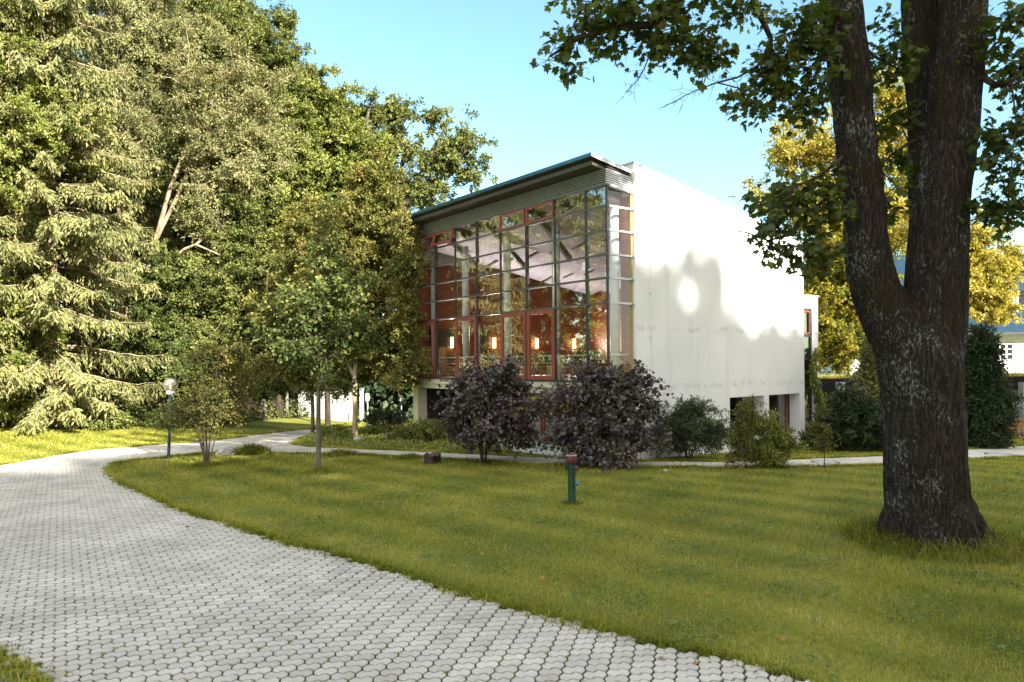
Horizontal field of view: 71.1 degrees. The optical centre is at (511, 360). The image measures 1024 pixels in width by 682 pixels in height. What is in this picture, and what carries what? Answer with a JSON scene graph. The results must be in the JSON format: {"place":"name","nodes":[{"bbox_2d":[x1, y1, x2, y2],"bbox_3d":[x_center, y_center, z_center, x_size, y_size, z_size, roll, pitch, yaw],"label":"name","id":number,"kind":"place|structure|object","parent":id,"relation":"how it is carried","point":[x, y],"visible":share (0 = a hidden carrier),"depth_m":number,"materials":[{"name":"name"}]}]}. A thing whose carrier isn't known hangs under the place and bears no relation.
{"place":"outdoors","nodes":[
{"label":"outdoors","id":0,"kind":"place"},
{"bbox_2d":[423,452,440,463],"bbox_3d":[-2.219,2.708,19.938,0.615,0.372,0.564,-1,0,0],"label":"rock","id":1,"kind":"object","parent":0,"point":[433,457],"visible":0.88,"depth_m":19.83,"materials":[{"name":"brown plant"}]},
{"bbox_2d":[0,429,1023,681],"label":"road","id":2,"kind":"structure","parent":0,"point":[124,593],"depth_m":8.05,"materials":[{"name":"grey stone"}]},
{"bbox_2d":[0,461,874,681],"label":"weeds","id":3,"kind":"object","parent":2,"relation":"on","point":[567,656],"visible":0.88,"depth_m":8.01,"materials":[{"name":"green plant"}]},
{"bbox_2d":[811,460,839,463],"bbox_3d":[8.510,2.746,19.466,0.740,0.012,0.740,-1,0,0],"label":"manhole cover","id":4,"kind":"object","parent":2,"relation":"on","point":[822,461],"visible":0.86,"depth_m":19.52,"materials":[{"name":"concrete"}]},
{"bbox_2d":[984,452,1012,454],"bbox_3d":[15.075,2.884,22.214,0.740,0.012,0.740,-1,0,0],"label":"manhole cover","id":5,"kind":"object","parent":2,"relation":"on","point":[994,453],"visible":0.76,"depth_m":22.28,"materials":[{"name":"metal"}]},
{"bbox_2d":[0,386,1023,681],"bbox_3d":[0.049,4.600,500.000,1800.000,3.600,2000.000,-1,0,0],"label":"ground","id":6,"kind":"structure","parent":0,"point":[276,424],"depth_m":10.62,"materials":[{"name":"green plant"}]},
{"bbox_2d":[0,394,42,427],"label":"edge bush","id":7,"kind":"object","parent":6,"relation":"on","point":[6,416],"visible":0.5,"depth_m":31.89,"materials":[{"name":"green plant"}]},
{"bbox_2d":[12,393,89,430],"bbox_3d":[-20.374,2.377,32.034,3.230,2.056,2.668,-1,0,-21],"label":"edge bush","id":8,"kind":"object","parent":6,"relation":"on","point":[55,424],"visible":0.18,"depth_m":31.57,"materials":[{"name":"green plant"}]},
{"bbox_2d":[0,0,115,403],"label":"broadleaf tree","id":9,"kind":"object","parent":6,"relation":"on","point":[26,106],"visible":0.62,"depth_m":30.78,"materials":[{"name":"green plant"}]},
{"bbox_2d":[0,0,182,436],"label":"spruce tree","id":10,"kind":"object","parent":6,"relation":"on","point":[84,239],"visible":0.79,"depth_m":31.87,"materials":[{"name":"green plant"}]},
{"bbox_2d":[5,1,184,340],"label":"broadleaf tree","id":11,"kind":"object","parent":6,"relation":"on","point":[81,55],"visible":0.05,"depth_m":51.09,"materials":[{"name":"green plant"}]},
{"bbox_2d":[74,403,135,430],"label":"edge bush","id":12,"kind":"object","parent":6,"relation":"on","point":[100,421],"visible":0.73,"depth_m":31.59,"materials":[{"name":"green plant"}]},
{"bbox_2d":[60,2,185,410],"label":"spruce tree","id":13,"kind":"object","parent":6,"relation":"on","point":[147,219],"visible":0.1,"depth_m":43.88,"materials":[{"name":"green plant"}]},
{"bbox_2d":[74,0,232,409],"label":"birch tree","id":14,"kind":"object","parent":6,"relation":"on","point":[142,17],"visible":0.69,"depth_m":37.40,"materials":[{"name":"green plant"}]},
{"bbox_2d":[91,246,226,407],"bbox_3d":[-17.499,-1.165,35.944,6.671,8.932,4.458,-1,0,22],"label":"broadleaf tree","id":15,"kind":"object","parent":6,"relation":"on","point":[168,340],"visible":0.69,"depth_m":35.19,"materials":[{"name":"green plant"}]},
{"bbox_2d":[162,379,177,458],"bbox_3d":[-10.168,1.760,21.364,0.427,2.528,0.427,-1,0,0],"label":"lamp post","id":16,"kind":"object","parent":6,"relation":"on","point":[170,392],"visible":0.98,"depth_m":21.33,"materials":[{"name":"metal"}]},
{"bbox_2d":[83,0,300,267],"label":"broadleaf tree","id":17,"kind":"object","parent":6,"relation":"on","point":[187,239],"visible":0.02,"depth_m":53.50,"materials":[{"name":"green plant"}]},
{"bbox_2d":[123,0,278,308],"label":"hornbeam tree","id":18,"kind":"object","parent":6,"relation":"on","point":[232,20],"visible":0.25,"depth_m":41.88,"materials":[{"name":"green plant"}]},
{"bbox_2d":[189,460,223,467],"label":"grass tuft","id":19,"kind":"object","parent":6,"relation":"on","point":[206,463],"visible":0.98,"depth_m":19.73,"materials":[{"name":"green plant"}]},
{"bbox_2d":[1,383,413,427],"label":"undergrowth","id":20,"kind":"object","parent":6,"relation":"on","point":[139,415],"visible":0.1,"depth_m":36.87,"materials":[{"name":"green plant"}]},
{"bbox_2d":[1,196,413,420],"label":"woodland","id":21,"kind":"object","parent":6,"relation":"on","point":[380,396],"visible":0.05,"depth_m":60.10,"materials":[{"name":"green plant"}]},
{"bbox_2d":[145,327,272,462],"bbox_3d":[-8.498,1.004,20.149,3.549,3.900,2.352,-1,0,0],"label":"multistem tree","id":22,"kind":"object","parent":6,"relation":"on","point":[202,410],"visible":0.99,"depth_m":20.07,"materials":[{"name":"green plant"}]},
{"bbox_2d":[112,11,314,409],"bbox_3d":[-15.296,-7.051,36.560,9.851,20.130,6.605,-1,0,35],"label":"leaning tree","id":23,"kind":"object","parent":6,"relation":"on","point":[236,157],"visible":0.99,"depth_m":35.42,"materials":[{"name":"green plant"}]},
{"bbox_2d":[214,446,235,455],"bbox_3d":[-8.947,2.864,22.451,0.722,0.373,0.713,-1,0,0],"label":"rock","id":24,"kind":"object","parent":6,"relation":"on","point":[226,451],"visible":0.66,"depth_m":22.21,"materials":[{"name":"grey stone"}]},
{"bbox_2d":[145,176,310,425],"bbox_3d":[-14.482,-3.085,36.748,8.765,13.145,5.821,-1,0,0],"label":"broadleaf tree","id":25,"kind":"object","parent":6,"relation":"on","point":[227,293],"visible":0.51,"depth_m":36.09,"materials":[{"name":"green plant"}]},
{"bbox_2d":[184,0,272,298],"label":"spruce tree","id":26,"kind":"object","parent":6,"relation":"on","point":[251,243],"depth_m":57.68,"materials":[{"name":"green plant"}]},
{"bbox_2d":[230,440,272,454],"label":"grass tuft","id":27,"kind":"object","parent":6,"relation":"on","point":[253,448],"visible":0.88,"depth_m":22.49,"materials":[{"name":"green plant"}]},
{"bbox_2d":[262,400,264,420],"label":"wooden post","id":28,"kind":"object","parent":6,"relation":"on","point":[263,413],"visible":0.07,"depth_m":42.06,"materials":[{"name":"wood"}]},
{"bbox_2d":[218,0,330,418],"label":"hornbeam tree","id":29,"kind":"object","parent":6,"relation":"on","point":[286,26],"visible":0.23,"depth_m":44.19,"materials":[{"name":"green plant"}]},
{"bbox_2d":[286,393,288,417],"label":"wooden post","id":30,"kind":"object","parent":6,"relation":"on","point":[287,407],"visible":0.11,"depth_m":46.19,"materials":[{"name":"white wood"}]},
{"bbox_2d":[241,192,379,433],"bbox_3d":[-9.086,-2.104,33.057,6.254,11.387,4.488,-1,0,0],"label":"hornbeam tree","id":31,"kind":"object","parent":6,"relation":"on","point":[283,260],"visible":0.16,"depth_m":32.32,"materials":[{"name":"green plant"}]},
{"bbox_2d":[234,189,388,467],"bbox_3d":[-5.143,-0.733,18.389,3.895,7.391,2.687,-1,0,-14],"label":"linden tree","id":32,"kind":"object","parent":6,"relation":"on","point":[287,342],"visible":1,"depth_m":18.26,"materials":[{"name":"green plant"}]},
{"bbox_2d":[300,466,338,475],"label":"grass tuft","id":33,"kind":"object","parent":6,"relation":"on","point":[315,471],"visible":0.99,"depth_m":18.09,"materials":[{"name":"green plant"}]},
{"bbox_2d":[252,62,397,424],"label":"lime tree","id":34,"kind":"object","parent":6,"relation":"on","point":[319,169],"visible":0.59,"depth_m":42.80,"materials":[{"name":"green plant"}]},
{"bbox_2d":[298,382,352,421],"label":"wall","id":35,"kind":"structure","parent":6,"relation":"on","point":[342,411],"depth_m":49.30,"materials":[{"name":"paint"}]},
{"bbox_2d":[321,421,349,440],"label":"leafy shrub","id":36,"kind":"object","parent":6,"relation":"on","point":[334,430],"visible":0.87,"depth_m":28.42,"materials":[{"name":"green plant"}]},
{"bbox_2d":[322,448,358,456],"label":"grass tuft","id":37,"kind":"object","parent":6,"relation":"on","point":[338,452],"visible":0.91,"depth_m":21.85,"materials":[{"name":"green plant"}]},
{"bbox_2d":[359,388,363,422],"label":"sign post","id":38,"kind":"object","parent":6,"relation":"on","point":[362,404],"visible":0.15,"depth_m":50.51,"materials":[{"name":"grey metal"}]},
{"bbox_2d":[285,141,441,436],"bbox_3d":[-6.471,-2.819,29.564,5.617,12.417,9.101,-1,0,-26],"label":"hornbeam tree","id":39,"kind":"object","parent":6,"relation":"on","point":[385,245],"visible":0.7,"depth_m":28.26,"materials":[{"name":"green plant"}]},
{"bbox_2d":[366,393,368,413],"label":"sign post","id":40,"kind":"object","parent":6,"relation":"on","point":[367,397],"visible":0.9,"depth_m":47.94,"materials":[{"name":"white metal"}]},
{"bbox_2d":[350,422,391,436],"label":"fern clump","id":41,"kind":"object","parent":6,"relation":"on","point":[372,430],"visible":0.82,"depth_m":30.09,"materials":[{"name":"green plant"}]},
{"bbox_2d":[315,119,455,315],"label":"broadleaf tree","id":42,"kind":"object","parent":6,"relation":"on","point":[411,167],"visible":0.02,"depth_m":54.73,"materials":[{"name":"green plant"}]},
{"bbox_2d":[358,405,413,430],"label":"dark shrub","id":43,"kind":"object","parent":6,"relation":"on","point":[384,417],"visible":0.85,"depth_m":39.13,"materials":[{"name":"green plant"}]},
{"bbox_2d":[381,422,411,439],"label":"leafy shrub","id":44,"kind":"object","parent":6,"relation":"on","point":[388,434],"visible":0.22,"depth_m":27.24,"materials":[{"name":"green plant"}]},
{"bbox_2d":[302,431,512,453],"bbox_3d":[-5.305,3.079,27.070,5.490,1.003,15.161,-1,0,-34],"label":"ground cover","id":45,"kind":"object","parent":6,"relation":"on","point":[375,439],"visible":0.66,"depth_m":25.01,"materials":[{"name":"green plant"}]},
{"bbox_2d":[393,452,423,459],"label":"grass tuft","id":46,"kind":"object","parent":6,"relation":"on","point":[411,456],"visible":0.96,"depth_m":20.93,"materials":[{"name":"green plant"}]},
{"bbox_2d":[331,88,498,210],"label":"oak tree","id":47,"kind":"object","parent":6,"relation":"on","point":[444,156],"visible":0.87,"depth_m":44.53,"materials":[{"name":"green plant"}]},
{"bbox_2d":[392,412,453,443],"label":"leafy shrub","id":48,"kind":"object","parent":6,"relation":"on","point":[415,430],"visible":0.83,"depth_m":26.44,"materials":[{"name":"green plant"}]},
{"bbox_2d":[429,354,557,463],"bbox_3d":[-0.429,1.345,19.839,3.328,3.071,2.666,-1,0,-30],"label":"hazel shrub","id":49,"kind":"object","parent":6,"relation":"on","point":[499,416],"visible":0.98,"depth_m":19.43,"materials":[{"name":"purple plant"}]},
{"bbox_2d":[0,462,1023,681],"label":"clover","id":50,"kind":"object","parent":6,"relation":"on","point":[777,583],"visible":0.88,"depth_m":11.25,"materials":[{"name":"green plant"}]},
{"bbox_2d":[564,452,578,503],"bbox_3d":[1.181,2.313,14.008,0.281,1.050,0.213,-1,0,30],"label":"hydrant","id":51,"kind":"object","parent":6,"relation":"on","point":[571,458],"visible":0.98,"depth_m":13.95,"materials":[{"name":"green metal"}]},
{"bbox_2d":[561,499,582,505],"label":"grass tuft","id":52,"kind":"object","parent":6,"relation":"on","point":[566,502],"visible":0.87,"depth_m":13.93,"materials":[{"name":"green plant"}]},
{"bbox_2d":[391,152,804,459],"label":"hall building","id":53,"kind":"structure","parent":6,"relation":"on","point":[671,284],"depth_m":23.12,"materials":[{"name":"white paint"}]},
{"bbox_2d":[416,234,433,249],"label":"casement window","id":54,"kind":"structure","parent":53,"relation":"in","point":[428,236],"depth_m":27.27,"materials":[{"name":"red paint"}]},
{"bbox_2d":[417,321,434,376],"bbox_3d":[-3.273,-0.448,27.442,0.080,2.131,1.311,-1,0,-38],"label":"balcony door","id":55,"kind":"structure","parent":53,"relation":"in","point":[425,322],"depth_m":26.97,"materials":[{"name":"red paint"}]},
{"bbox_2d":[429,329,454,346],"bbox_3d":[-2.830,-0.920,29.086,1.240,0.700,0.100,-1,0,-38],"label":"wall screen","id":56,"kind":"object","parent":53,"relation":"attached to","point":[444,336],"depth_m":29.09,"materials":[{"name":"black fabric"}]},
{"bbox_2d":[431,228,453,246],"bbox_3d":[-2.540,-4.525,26.301,0.080,0.513,1.311,22,-14,-35],"label":"casement window","id":57,"kind":"structure","parent":53,"relation":"in","point":[452,233],"depth_m":26.24,"materials":[{"name":"red paint"}]},
{"bbox_2d":[447,355,455,375],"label":"cafe chair","id":58,"kind":"object","parent":53,"relation":"on","point":[451,359],"visible":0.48,"depth_m":27.86,"materials":[{"name":"brown wood"}]},
{"bbox_2d":[450,337,453,348],"bbox_3d":[-2.466,-0.754,29.320,0.140,0.500,0.168,-1,0,-38],"label":"wall lamp","id":59,"kind":"object","parent":53,"relation":"attached to","point":[451,342],"visible":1,"depth_m":29.26,"materials":[{"name":"metal"}]},
{"bbox_2d":[455,316,476,377],"bbox_3d":[-1.610,-0.466,25.277,0.080,2.131,1.311,-1,0,-38],"label":"balcony door","id":60,"kind":"structure","parent":53,"relation":"in","point":[457,320],"depth_m":25.68,"materials":[{"name":"red paint"}]},
{"bbox_2d":[480,327,489,366],"bbox_3d":[-1.241,-0.412,30.348,0.750,2.050,0.030,-1,0,-38],"label":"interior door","id":61,"kind":"structure","parent":53,"relation":"in","point":[484,331],"depth_m":30.39,"materials":[{"name":"brown wood"}]},
{"bbox_2d":[483,354,500,365],"bbox_3d":[-0.741,0.173,26.100,0.548,0.861,0.510,-1,0,42],"label":"cafe chair","id":62,"kind":"object","parent":53,"relation":"on","point":[485,359],"visible":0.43,"depth_m":25.95,"materials":[{"name":"green wood"}]},
{"bbox_2d":[492,337,495,348],"bbox_3d":[-0.761,-0.772,30.630,0.140,0.500,0.168,-1,0,-38],"label":"wall lamp","id":63,"kind":"object","parent":53,"relation":"attached to","point":[493,342],"visible":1,"depth_m":30.57,"materials":[{"name":"glass"}]},
{"bbox_2d":[499,209,524,230],"bbox_3d":[0.010,-4.541,23.113,0.080,0.513,1.311,-1,0,-38],"label":"casement window","id":64,"kind":"structure","parent":53,"relation":"in","point":[522,210],"depth_m":23.13,"materials":[{"name":"red paint"}]},
{"bbox_2d":[500,312,525,378],"bbox_3d":[0.054,-0.484,23.113,0.080,2.131,1.311,-1,0,-38],"label":"balcony door","id":65,"kind":"structure","parent":53,"relation":"in","point":[502,316],"depth_m":22.96,"materials":[{"name":"red paint"}]},
{"bbox_2d":[515,353,533,375],"bbox_3d":[0.415,0.160,24.596,0.510,0.861,0.548,-1,0,-40],"label":"cafe chair","id":66,"kind":"object","parent":53,"relation":"on","point":[519,358],"visible":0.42,"depth_m":24.49,"materials":[{"name":"brown wood"}]},
{"bbox_2d":[513,357,548,375],"bbox_3d":[0.698,0.216,25.167,0.760,0.740,1.200,-1,0,-38],"label":"cafe table","id":67,"kind":"object","parent":53,"relation":"on","point":[534,366],"visible":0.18,"depth_m":24.93,"materials":[{"name":"metal"}]},
{"bbox_2d":[520,393,542,440],"bbox_3d":[0.583,1.774,22.795,0.080,1.560,1.200,-1,0,-38],"label":"window","id":68,"kind":"structure","parent":53,"relation":"in","point":[541,423],"depth_m":22.32,"materials":[{"name":"red paint"}]},
{"bbox_2d":[535,338,538,348],"bbox_3d":[1.110,-0.792,32.068,0.140,0.500,0.168,-1,0,-38],"label":"wall lamp","id":69,"kind":"object","parent":53,"relation":"attached to","point":[536,343],"visible":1,"depth_m":32.03,"materials":[{"name":"glass"}]},
{"bbox_2d":[525,201,552,223],"bbox_3d":[0.850,-4.550,22.020,0.080,0.513,1.311,-1,0,-38],"label":"casement window","id":70,"kind":"structure","parent":53,"relation":"in","point":[550,202],"depth_m":22.03,"materials":[{"name":"red paint"}]},
{"bbox_2d":[531,358,547,375],"bbox_3d":[0.998,0.154,25.798,0.510,0.861,0.548,-1,0,-30],"label":"cafe chair","id":71,"kind":"object","parent":53,"relation":"on","point":[537,366],"visible":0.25,"depth_m":25.61,"materials":[{"name":"brown wood"}]},
{"bbox_2d":[526,309,554,379],"bbox_3d":[0.894,-0.493,22.020,0.080,2.131,1.311,-1,0,-38],"label":"balcony door","id":72,"kind":"structure","parent":53,"relation":"in","point":[528,313],"depth_m":22.04,"materials":[{"name":"red paint"}]},
{"bbox_2d":[539,352,551,375],"bbox_3d":[1.211,0.152,23.561,0.548,0.861,0.510,-1,0,35],"label":"cafe chair","id":73,"kind":"object","parent":53,"relation":"on","point":[545,359],"visible":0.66,"depth_m":23.38,"materials":[{"name":"brown wood"}]},
{"bbox_2d":[543,393,570,442],"bbox_3d":[1.360,1.766,21.785,0.080,1.560,1.250,-1,0,-38],"label":"window","id":74,"kind":"structure","parent":53,"relation":"in","point":[544,421],"depth_m":22.22,"materials":[{"name":"red paint"}]},
{"bbox_2d":[551,352,570,376],"bbox_3d":[1.573,0.148,23.089,0.510,0.861,0.548,-1,0,-40],"label":"cafe chair","id":75,"kind":"object","parent":53,"relation":"on","point":[563,364],"visible":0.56,"depth_m":22.92,"materials":[{"name":"brown wood"}]},
{"bbox_2d":[550,356,578,377],"bbox_3d":[1.856,0.204,23.661,0.760,0.740,1.200,-1,0,-38],"label":"cafe table","id":76,"kind":"object","parent":53,"relation":"on","point":[564,363],"visible":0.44,"depth_m":23.88,"materials":[{"name":"metal"}]},
{"bbox_2d":[565,352,579,373],"bbox_3d":[2.152,0.142,24.296,0.548,0.861,0.510,-1,0,45],"label":"cafe chair","id":77,"kind":"object","parent":53,"relation":"on","point":[577,353],"visible":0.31,"depth_m":24.32,"materials":[{"name":"brown wood"}]},
{"bbox_2d":[572,338,575,348],"bbox_3d":[2.902,-0.811,33.445,0.140,0.500,0.168,-1,0,-38],"label":"wall lamp","id":78,"kind":"object","parent":53,"relation":"attached to","point":[573,343],"visible":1,"depth_m":33.38,"materials":[{"name":"glass"}]},
{"bbox_2d":[579,351,599,368],"bbox_3d":[2.368,0.139,22.055,0.548,0.861,0.510,-1,0,38],"label":"cafe chair","id":79,"kind":"object","parent":53,"relation":"on","point":[582,353],"visible":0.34,"depth_m":21.93,"materials":[{"name":"brown wood"}]},
{"bbox_2d":[592,351,610,366],"bbox_3d":[2.728,0.136,21.586,0.510,0.861,0.548,-1,0,-30],"label":"cafe chair","id":80,"kind":"object","parent":53,"relation":"on","point":[597,357],"visible":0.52,"depth_m":21.42,"materials":[{"name":"green fabric"}]},
{"bbox_2d":[731,396,753,450],"bbox_3d":[7.604,2.068,23.641,1.894,1.795,0.510,-1,0,-38],"label":"window","id":81,"kind":"structure","parent":53,"relation":"in","point":[748,396],"depth_m":23.82,"materials":[{"name":"metal"}]},
{"bbox_2d":[769,394,795,444],"bbox_3d":[9.332,2.050,24.969,1.894,1.795,0.510,-1,0,-38],"label":"window","id":82,"kind":"structure","parent":53,"relation":"in","point":[787,409],"depth_m":25.59,"materials":[{"name":"metal"}]},
{"bbox_2d":[535,357,674,472],"bbox_3d":[2.565,1.417,18.874,3.455,3.162,2.765,-1,0,21],"label":"hazel shrub","id":83,"kind":"object","parent":6,"relation":"on","point":[586,428],"visible":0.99,"depth_m":18.59,"materials":[{"name":"purple plant"}]},
{"bbox_2d":[649,393,741,458],"bbox_3d":[5.116,1.892,20.605,3.177,1.966,2.027,-1,0,0],"label":"round shrub","id":84,"kind":"object","parent":6,"relation":"on","point":[690,426],"visible":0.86,"depth_m":20.30,"materials":[{"name":"green plant"}]},
{"bbox_2d":[721,392,769,469],"bbox_3d":[5.978,1.815,18.403,1.266,2.012,1.000,-1,0,0],"label":"young shrub","id":85,"kind":"object","parent":6,"relation":"on","point":[748,417],"visible":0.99,"depth_m":18.29,"materials":[{"name":"green plant"}]},
{"bbox_2d":[741,408,810,466],"bbox_3d":[6.804,2.051,18.589,1.821,1.688,1.308,-1,0,36],"label":"leafy shrub","id":86,"kind":"object","parent":6,"relation":"on","point":[777,453],"visible":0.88,"depth_m":18.44,"materials":[{"name":"green plant"}]},
{"bbox_2d":[529,0,1023,554],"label":"maple tree","id":87,"kind":"object","parent":6,"relation":"on","point":[915,328],"visible":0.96,"depth_m":10.50,"materials":[{"name":"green plant"}]},
{"bbox_2d":[803,294,818,431],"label":"wing","id":88,"kind":"structure","parent":6,"relation":"on","point":[810,323],"depth_m":27.05,"materials":[{"name":"white paint"}]},
{"bbox_2d":[804,308,811,431],"bbox_3d":[10.665,1.356,26.623,1.580,6.660,0.160,-1,0,-38],"label":"window","id":89,"kind":"structure","parent":88,"relation":"in","point":[806,310],"depth_m":27.03,"materials":[{"name":"metal"}]},
{"bbox_2d":[807,347,826,422],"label":"ivy","id":90,"kind":"object","parent":88,"relation":"attached to","point":[820,398],"visible":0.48,"depth_m":26.94,"materials":[{"name":"green plant"}]},
{"bbox_2d":[798,429,842,450],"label":"shrub","id":91,"kind":"object","parent":6,"relation":"on","point":[811,438],"visible":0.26,"depth_m":23.99,"materials":[{"name":"green plant"}]},
{"bbox_2d":[804,403,837,467],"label":"sapling","id":92,"kind":"object","parent":6,"relation":"on","point":[815,427],"visible":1,"depth_m":18.44,"materials":[{"name":"green plant"}]},
{"bbox_2d":[739,56,908,261],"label":"autumn tree","id":93,"kind":"object","parent":6,"relation":"on","point":[819,149],"visible":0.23,"depth_m":46.44,"materials":[{"name":"yellow plant"}]},
{"bbox_2d":[810,382,882,451],"bbox_3d":[11.320,2.069,23.735,2.784,2.792,2.502,-1,0,21],"label":"yew shrub","id":94,"kind":"object","parent":6,"relation":"on","point":[853,418],"visible":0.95,"depth_m":23.13,"materials":[{"name":"green plant"}]},
{"bbox_2d":[803,222,903,374],"bbox_3d":[18.762,-2.104,41.136,6.716,12.621,6.058,-1,0,0],"label":"autumn tree","id":95,"kind":"object","parent":6,"relation":"on","point":[839,338],"visible":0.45,"depth_m":39.95,"materials":[{"name":"yellow plant"}]},
{"bbox_2d":[801,182,905,262],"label":"autumn tree","id":96,"kind":"object","parent":6,"relation":"on","point":[804,259],"visible":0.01,"depth_m":55.55,"materials":[{"name":"yellow plant"}]},
{"bbox_2d":[844,315,881,449],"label":"conifer tree","id":97,"kind":"object","parent":6,"relation":"on","point":[866,372],"visible":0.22,"depth_m":24.65,"materials":[{"name":"green plant"}]},
{"bbox_2d":[803,249,1023,374],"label":"slate house","id":98,"kind":"structure","parent":6,"relation":"on","point":[1012,339],"depth_m":47.00,"materials":[{"name":"white paint"}]},
{"bbox_2d":[998,343,1014,360],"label":"window","id":99,"kind":"structure","parent":98,"relation":"in","point":[1010,347],"depth_m":46.96,"materials":[{"name":"white paint"}]},
{"bbox_2d":[819,372,1023,434],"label":"building","id":100,"kind":"structure","parent":6,"relation":"on","point":[830,382],"depth_m":36.13,"materials":[{"name":"concrete"}]},
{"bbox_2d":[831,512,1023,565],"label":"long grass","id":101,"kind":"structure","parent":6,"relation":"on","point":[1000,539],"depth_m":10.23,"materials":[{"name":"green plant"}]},
{"bbox_2d":[964,320,1023,448],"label":"yew shrub","id":102,"kind":"object","parent":6,"relation":"on","point":[991,411],"visible":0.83,"depth_m":25.02,"materials":[{"name":"green plant"}]},
{"bbox_2d":[968,203,1023,333],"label":"autumn tree","id":103,"kind":"object","parent":6,"relation":"on","point":[990,297],"visible":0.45,"depth_m":39.13,"materials":[{"name":"yellow plant"}]},
{"bbox_2d":[36,0,1023,353],"label":"sky","id":104,"kind":"structure","parent":0,"point":[476,53],"materials":[{"name":"blue"}]},
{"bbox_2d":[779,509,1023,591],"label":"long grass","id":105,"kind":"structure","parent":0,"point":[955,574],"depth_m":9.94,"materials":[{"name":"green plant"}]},
{"bbox_2d":[1008,419,1023,437],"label":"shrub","id":106,"kind":"object","parent":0,"point":[1019,426],"visible":0.35,"depth_m":33.47,"materials":[{"name":"orange plant"}]}
]}

